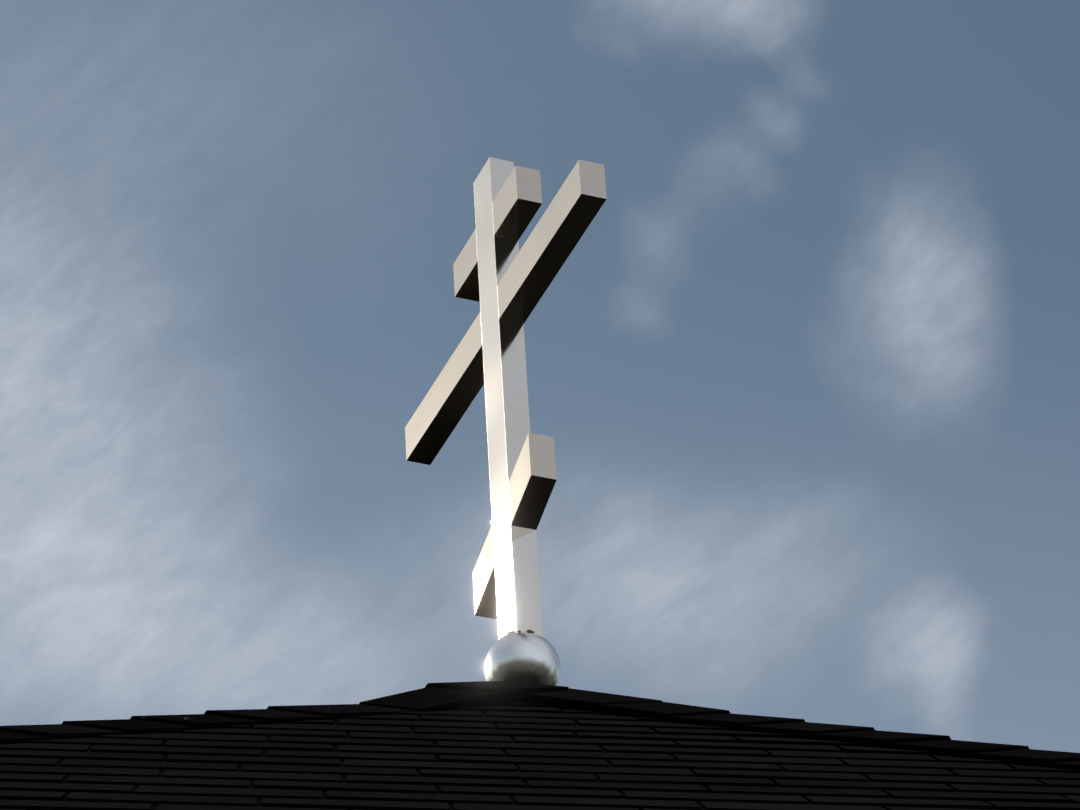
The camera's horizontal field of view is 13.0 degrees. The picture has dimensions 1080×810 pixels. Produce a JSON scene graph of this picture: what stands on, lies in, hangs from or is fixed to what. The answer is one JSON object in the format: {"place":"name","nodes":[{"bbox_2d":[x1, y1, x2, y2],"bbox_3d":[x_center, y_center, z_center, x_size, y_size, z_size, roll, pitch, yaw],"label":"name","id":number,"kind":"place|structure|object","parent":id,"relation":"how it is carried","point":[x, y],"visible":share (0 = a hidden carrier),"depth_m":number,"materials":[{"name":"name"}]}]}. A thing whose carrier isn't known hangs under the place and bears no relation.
{"place":"outdoors","nodes":[
{"label":"outdoors","id":0,"kind":"place"},
{"bbox_2d":[0,0,1079,752],"label":"sky","id":1,"kind":"structure","parent":0,"point":[804,378],"materials":[{"name":"blue"}]},
{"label":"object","id":2,"kind":"object","parent":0,"visible":0},
{"bbox_2d":[0,697,1079,809],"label":"roof shingles","id":3,"kind":"object","parent":2,"relation":"on","point":[488,753],"visible":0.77,"depth_m":8.20,"materials":[{"name":"concrete"}]},
{"bbox_2d":[142,692,768,720],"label":"lichen specks","id":4,"kind":"object","parent":3,"relation":"on","point":[188,719],"visible":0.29,"depth_m":8.84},
{"bbox_2d":[405,157,606,685],"bbox_3d":[-0.066,0.090,10.225,0.160,1.501,1.038,11,-38,-20],"label":"cross","id":5,"kind":"object","parent":3,"relation":"on","point":[502,278],"visible":0.83,"depth_m":10.22,"materials":[{"name":"silver metal"}]},
{"bbox_2d":[491,681,550,701],"bbox_3d":[-0.029,0.636,9.833,0.255,0.094,0.252,2,-35,-3],"label":"cement apex boot","id":6,"kind":"object","parent":3,"relation":"on","point":[509,696],"visible":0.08,"depth_m":9.71,"materials":[{"name":"concrete"}]},
{"bbox_2d":[0,681,1079,767],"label":"roof ridge caps","id":7,"kind":"object","parent":3,"relation":"on","point":[430,696],"visible":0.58,"depth_m":9.08,"materials":[{"name":"concrete"}]}
]}

